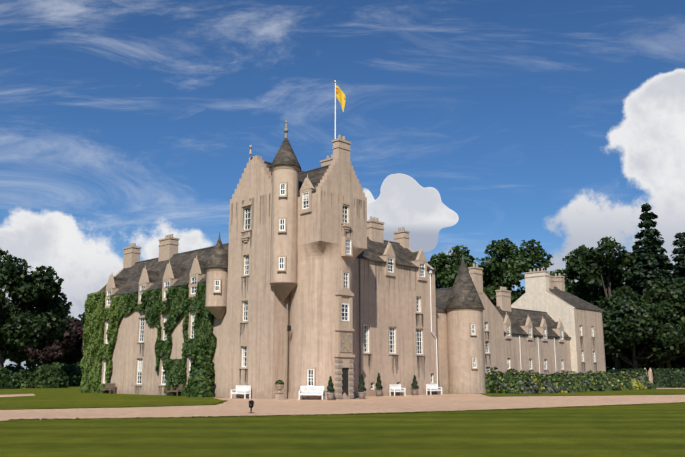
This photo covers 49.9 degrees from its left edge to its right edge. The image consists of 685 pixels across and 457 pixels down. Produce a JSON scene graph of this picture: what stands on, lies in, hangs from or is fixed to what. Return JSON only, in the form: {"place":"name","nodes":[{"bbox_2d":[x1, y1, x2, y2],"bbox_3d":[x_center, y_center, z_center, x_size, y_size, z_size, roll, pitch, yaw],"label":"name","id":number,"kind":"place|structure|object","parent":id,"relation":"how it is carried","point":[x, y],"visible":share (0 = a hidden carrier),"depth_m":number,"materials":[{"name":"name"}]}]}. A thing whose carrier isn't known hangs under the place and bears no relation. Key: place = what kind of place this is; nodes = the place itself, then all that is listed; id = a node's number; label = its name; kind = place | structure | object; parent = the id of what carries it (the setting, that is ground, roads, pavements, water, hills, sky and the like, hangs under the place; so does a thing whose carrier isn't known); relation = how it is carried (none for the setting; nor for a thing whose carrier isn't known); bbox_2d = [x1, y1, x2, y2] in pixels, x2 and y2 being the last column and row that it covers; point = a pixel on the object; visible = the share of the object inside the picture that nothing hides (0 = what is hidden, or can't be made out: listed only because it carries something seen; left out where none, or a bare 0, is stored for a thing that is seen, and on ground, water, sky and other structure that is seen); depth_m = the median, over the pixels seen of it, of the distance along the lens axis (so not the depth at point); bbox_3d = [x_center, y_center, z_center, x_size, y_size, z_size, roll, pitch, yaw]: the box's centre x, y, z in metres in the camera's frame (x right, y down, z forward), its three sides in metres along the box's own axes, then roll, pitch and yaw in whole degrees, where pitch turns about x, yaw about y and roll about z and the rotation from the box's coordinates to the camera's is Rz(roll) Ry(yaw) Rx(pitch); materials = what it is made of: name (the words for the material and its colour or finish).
{"place":"outdoors","nodes":[
{"label":"outdoors","id":0,"kind":"place"},
{"bbox_2d":[0,394,35,396],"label":"path","id":1,"kind":"structure","parent":0,"point":[12,395],"depth_m":63.30,"materials":[{"name":"beige gravel"}]},
{"bbox_2d":[0,386,684,456],"bbox_3d":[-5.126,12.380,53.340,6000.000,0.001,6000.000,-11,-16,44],"label":"ground","id":2,"kind":"structure","parent":0,"point":[651,430],"depth_m":22.24,"materials":[{"name":"green plant"}]},
{"bbox_2d":[1,293,13,354],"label":"tree","id":3,"kind":"object","parent":2,"relation":"on","point":[7,302],"visible":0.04,"depth_m":188.96,"materials":[{"name":"green plant"}]},
{"bbox_2d":[0,366,19,388],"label":"bush","id":4,"kind":"object","parent":2,"relation":"on","point":[8,379],"visible":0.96,"depth_m":96.12,"materials":[{"name":"green plant"}]},
{"bbox_2d":[2,364,26,373],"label":"bush","id":5,"kind":"object","parent":2,"relation":"on","point":[17,368],"visible":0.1,"depth_m":120.92,"materials":[{"name":"green plant"}]},
{"bbox_2d":[3,302,29,365],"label":"tree","id":6,"kind":"object","parent":2,"relation":"on","point":[19,356],"depth_m":164.73,"materials":[{"name":"green plant"}]},
{"bbox_2d":[15,368,33,387],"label":"bush","id":7,"kind":"object","parent":2,"relation":"on","point":[22,375],"visible":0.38,"depth_m":107.30,"materials":[{"name":"green plant"}]},
{"bbox_2d":[24,357,41,370],"bbox_3d":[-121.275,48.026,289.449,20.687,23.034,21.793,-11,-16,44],"label":"bush","id":8,"kind":"object","parent":2,"relation":"on","point":[31,364],"depth_m":286.89,"materials":[{"name":"green plant"}]},
{"bbox_2d":[0,248,71,368],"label":"tree","id":9,"kind":"object","parent":2,"relation":"on","point":[43,321],"depth_m":108.50,"materials":[{"name":"green plant"}]},
{"bbox_2d":[25,363,68,387],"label":"bush","id":10,"kind":"object","parent":2,"relation":"on","point":[49,375],"visible":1,"depth_m":100.43,"materials":[{"name":"green plant"}]},
{"bbox_2d":[22,318,76,364],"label":"tree","id":11,"kind":"object","parent":2,"relation":"on","point":[55,351],"depth_m":144.16,"materials":[{"name":"purple plant"}]},
{"bbox_2d":[51,361,65,367],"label":"bush","id":12,"kind":"object","parent":2,"relation":"on","point":[56,363],"visible":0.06,"depth_m":131.04,"materials":[{"name":"green plant"}]},
{"bbox_2d":[42,316,83,364],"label":"tree","id":13,"kind":"object","parent":2,"relation":"on","point":[77,353],"depth_m":153.65,"materials":[{"name":"purple plant"}]},
{"bbox_2d":[60,364,81,385],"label":"bush","id":14,"kind":"object","parent":2,"relation":"on","point":[73,373],"visible":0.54,"depth_m":117.18,"materials":[{"name":"green plant"}]},
{"bbox_2d":[78,313,85,325],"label":"tree","id":15,"kind":"object","parent":2,"relation":"on","point":[83,318],"visible":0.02,"depth_m":187.54,"materials":[{"name":"green plant"}]},
{"bbox_2d":[100,383,114,393],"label":"bench","id":16,"kind":"object","parent":2,"relation":"on","point":[109,385],"visible":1,"depth_m":70.35,"materials":[{"name":"brown wood"}]},
{"bbox_2d":[165,384,182,395],"bbox_3d":[-14.268,13.693,62.359,1.800,0.960,0.545,-11,-16,44],"label":"bench","id":17,"kind":"object","parent":2,"relation":"on","point":[179,388],"visible":0.62,"depth_m":62.18,"materials":[{"name":"brown wood"}]},
{"bbox_2d":[186,344,214,396],"bbox_3d":[-11.449,11.558,59.456,2.635,4.401,2.014,-5,-12,24],"label":"wall shrub","id":18,"kind":"object","parent":2,"relation":"on","point":[200,381],"visible":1,"depth_m":58.76,"materials":[{"name":"green plant"}]},
{"bbox_2d":[0,394,684,420],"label":"gravel","id":19,"kind":"structure","parent":2,"relation":"on","point":[238,407],"depth_m":40.81,"materials":[{"name":"beige gravel"}]},
{"bbox_2d":[231,385,250,398],"bbox_3d":[-7.633,12.249,55.134,1.750,0.960,0.545,-11,-16,44],"label":"bench","id":20,"kind":"object","parent":19,"relation":"on","point":[243,389],"visible":0.94,"depth_m":55.10,"materials":[{"name":"white wood"}]},
{"bbox_2d":[248,400,253,412],"bbox_3d":[-4.190,8.179,33.785,0.260,0.575,0.380,1,-11,-3],"label":"floodlight","id":21,"kind":"object","parent":19,"relation":"on","point":[251,403],"visible":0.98,"depth_m":33.73,"materials":[{"name":"black metal"}]},
{"bbox_2d":[274,385,284,399],"bbox_3d":[-4.412,11.472,51.505,0.720,1.061,0.720,-11,-16,44],"label":"urn","id":22,"kind":"object","parent":19,"relation":"on","point":[279,395],"visible":0.85,"depth_m":51.33,"materials":[{"name":"stone"}]},
{"bbox_2d":[275,380,283,384],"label":"urn plants","id":23,"kind":"object","parent":22,"relation":"in","point":[279,381],"visible":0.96,"depth_m":51.47,"materials":[{"name":"green plant"}]},
{"bbox_2d":[299,386,324,399],"bbox_3d":[-2.186,11.635,52.060,1.750,0.960,0.545,-2,-12,12],"label":"bench","id":24,"kind":"object","parent":19,"relation":"on","point":[310,392],"visible":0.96,"depth_m":52.25,"materials":[{"name":"white wood"}]},
{"bbox_2d":[326,390,334,399],"bbox_3d":[-0.841,11.203,51.534,0.620,1.600,0.620,-11,-16,44],"label":"topiary pot","id":25,"kind":"object","parent":19,"relation":"on","point":[330,395],"visible":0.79,"depth_m":51.23,"materials":[{"name":"beige stone"}]},
{"bbox_2d":[326,376,334,392],"bbox_3d":[-0.846,10.937,51.627,0.644,1.169,0.622,-11,-16,44],"label":"topiary","id":26,"kind":"object","parent":25,"relation":"in","point":[330,386],"visible":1,"depth_m":51.44,"materials":[{"name":"green plant"}]},
{"bbox_2d":[1,394,684,419],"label":"lawn fringe","id":27,"kind":"object","parent":19,"relation":"on","point":[222,402],"visible":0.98,"depth_m":35.57,"materials":[{"name":"green plant"}]},
{"bbox_2d":[358,384,365,398],"bbox_3d":[1.414,11.588,53.844,0.620,1.750,0.620,-11,-16,44],"label":"topiary pot","id":28,"kind":"object","parent":19,"relation":"on","point":[361,395],"visible":0.69,"depth_m":53.52,"materials":[{"name":"beige stone"}]},
{"bbox_2d":[358,374,366,390],"bbox_3d":[1.424,11.306,53.934,0.717,1.278,0.702,-11,-16,44],"label":"topiary","id":29,"kind":"object","parent":28,"relation":"in","point":[360,386],"visible":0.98,"depth_m":53.76,"materials":[{"name":"green plant"}]},
{"bbox_2d":[375,382,382,395],"bbox_3d":[2.997,12.893,60.677,0.620,1.870,0.620,-11,-16,44],"label":"topiary pot","id":30,"kind":"object","parent":19,"relation":"on","point":[378,392],"visible":0.56,"depth_m":60.40,"materials":[{"name":"beige stone"}]},
{"bbox_2d":[375,373,382,389],"bbox_3d":[3.008,12.629,60.761,0.724,1.422,0.673,-11,-16,44],"label":"topiary","id":31,"kind":"object","parent":30,"relation":"in","point":[377,385],"visible":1,"depth_m":60.55,"materials":[{"name":"green plant"}]},
{"bbox_2d":[390,384,405,395],"bbox_3d":[4.678,13.702,62.404,0.545,0.960,1.500,-10,-15,42],"label":"bench","id":32,"kind":"object","parent":19,"relation":"on","point":[394,388],"visible":0.88,"depth_m":62.50,"materials":[{"name":"white wood"}]},
{"bbox_2d":[410,375,418,388],"bbox_3d":[6.283,13.366,64.043,0.776,1.246,0.742,-11,-16,44],"label":"topiary","id":33,"kind":"object","parent":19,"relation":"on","point":[414,383],"visible":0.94,"depth_m":63.84,"materials":[{"name":"green plant"}]},
{"bbox_2d":[412,384,417,394],"bbox_3d":[6.281,13.635,63.957,0.620,1.700,0.620,-11,-16,44],"label":"topiary pot","id":34,"kind":"object","parent":19,"relation":"on","point":[414,392],"visible":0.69,"depth_m":63.64,"materials":[{"name":"beige stone"}]},
{"bbox_2d":[426,384,441,394],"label":"bench","id":35,"kind":"object","parent":19,"relation":"on","point":[431,386],"visible":0.96,"depth_m":66.06,"materials":[{"name":"white wood"}]},
{"bbox_2d":[88,120,606,399],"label":"castle","id":36,"kind":"structure","parent":2,"relation":"on","point":[302,271],"depth_m":61.59,"materials":[{"name":"stone"}]},
{"bbox_2d":[79,291,133,392],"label":"ivy","id":37,"kind":"object","parent":36,"relation":"attached to","point":[96,350],"visible":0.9,"depth_m":73.42,"materials":[{"name":"green plant"}]},
{"bbox_2d":[109,282,216,395],"bbox_3d":[-16.544,10.089,65.715,17.196,9.650,0.826,-11,-16,44],"label":"ivy","id":38,"kind":"object","parent":36,"relation":"attached to","point":[177,303],"visible":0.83,"depth_m":63.73,"materials":[{"name":"green plant"}]},
{"bbox_2d":[334,80,335,138],"bbox_3d":[-0.566,-8.109,57.846,0.171,7.550,0.180,-11,-16,44],"label":"flagpole","id":39,"kind":"object","parent":36,"relation":"attached to","point":[335,109],"visible":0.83,"depth_m":58.07,"materials":[{"name":"white metal"}]},
{"bbox_2d":[336,85,345,111],"bbox_3d":[-0.159,-10.305,58.467,0.884,2.200,0.113,4,-12,-17],"label":"flag","id":40,"kind":"object","parent":39,"relation":"attached to","point":[340,96],"visible":0.92,"depth_m":58.49,"materials":[{"name":"yellow fabric"}]},
{"bbox_2d":[104,193,592,382],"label":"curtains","id":41,"kind":"object","parent":36,"relation":"attached to","point":[140,365],"depth_m":63.80,"materials":[{"name":"beige fabric"}]},
{"bbox_2d":[136,195,596,393],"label":"stains","id":42,"kind":"object","parent":36,"relation":"attached to","point":[376,282],"visible":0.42,"depth_m":65.01,"materials":[{"name":"paint"}]},
{"bbox_2d":[428,245,478,288],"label":"tree","id":43,"kind":"object","parent":2,"relation":"on","point":[447,267],"visible":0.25,"depth_m":126.84,"materials":[{"name":"green plant"}]},
{"bbox_2d":[478,238,553,305],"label":"tree","id":44,"kind":"object","parent":2,"relation":"on","point":[515,264],"depth_m":133.63,"materials":[{"name":"green plant"}]},
{"bbox_2d":[515,391,589,393],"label":"shrub bed","id":45,"kind":"object","parent":2,"relation":"on","point":[539,393],"visible":0.2,"depth_m":70.27,"materials":[{"name":"brown soil"}]},
{"bbox_2d":[485,367,656,392],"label":"shrubs","id":46,"kind":"object","parent":45,"relation":"on","point":[509,382],"visible":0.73,"depth_m":76.24,"materials":[{"name":"green plant"}]},
{"bbox_2d":[518,373,648,393],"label":"shrubs","id":47,"kind":"object","parent":45,"relation":"on","point":[549,385],"visible":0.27,"depth_m":72.59,"materials":[{"name":"green plant"}]},
{"bbox_2d":[531,370,646,392],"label":"shrubs","id":48,"kind":"object","parent":45,"relation":"on","point":[638,384],"visible":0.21,"depth_m":90.99,"materials":[{"name":"yellow plant"}]},
{"bbox_2d":[550,245,624,303],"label":"tree","id":49,"kind":"object","parent":2,"relation":"on","point":[574,288],"depth_m":140.48,"materials":[{"name":"green plant"}]},
{"bbox_2d":[569,236,640,369],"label":"tree","id":50,"kind":"object","parent":2,"relation":"on","point":[588,271],"depth_m":131.23,"materials":[{"name":"green plant"}]},
{"bbox_2d":[608,369,623,373],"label":"hedge","id":51,"kind":"object","parent":2,"relation":"on","point":[615,370],"depth_m":99.02,"materials":[{"name":"green plant"}]},
{"bbox_2d":[605,354,632,372],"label":"tree","id":52,"kind":"object","parent":2,"relation":"on","point":[610,364],"visible":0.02,"depth_m":143.66,"materials":[{"name":"green plant"}]},
{"bbox_2d":[629,245,648,378],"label":"conifer","id":53,"kind":"object","parent":2,"relation":"on","point":[635,250],"depth_m":152.82,"materials":[{"name":"green plant"}]},
{"bbox_2d":[606,353,684,374],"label":"tree","id":54,"kind":"object","parent":2,"relation":"on","point":[676,364],"depth_m":130.60,"materials":[{"name":"green plant"}]},
{"bbox_2d":[621,203,684,368],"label":"conifer","id":55,"kind":"object","parent":2,"relation":"on","point":[654,264],"depth_m":129.31,"materials":[{"name":"green plant"}]},
{"bbox_2d":[639,277,684,368],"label":"tree","id":56,"kind":"object","parent":2,"relation":"on","point":[674,294],"depth_m":115.19,"materials":[{"name":"green plant"}]},
{"bbox_2d":[669,232,684,366],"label":"conifer","id":57,"kind":"object","parent":2,"relation":"on","point":[678,273],"depth_m":142.53,"materials":[{"name":"green plant"}]},
{"bbox_2d":[676,303,684,344],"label":"tree","id":58,"kind":"object","parent":2,"relation":"on","point":[681,324],"visible":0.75,"depth_m":110.82,"materials":[{"name":"green plant"}]},
{"bbox_2d":[0,0,684,368],"label":"sky","id":59,"kind":"structure","parent":0,"point":[472,124],"materials":[{"name":"blue"}]},
{"label":"path","id":60,"kind":"structure","parent":0,"visible":0},
{"bbox_2d":[621,368,647,378],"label":"hedge","id":61,"kind":"object","parent":60,"relation":"on","point":[641,371],"depth_m":102.00,"materials":[{"name":"green plant"}]},
{"bbox_2d":[602,290,684,368],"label":"tree","id":62,"kind":"object","parent":60,"relation":"on","point":[628,318],"depth_m":108.56,"materials":[{"name":"green plant"}]},
{"bbox_2d":[644,368,652,382],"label":"gate piers","id":63,"kind":"structure","parent":60,"relation":"on","point":[650,373],"depth_m":102.60,"materials":[{"name":"stone"}]},
{"bbox_2d":[652,368,684,387],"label":"hedge","id":64,"kind":"object","parent":60,"relation":"on","point":[677,374],"depth_m":101.93,"materials":[{"name":"green plant"}]}
]}

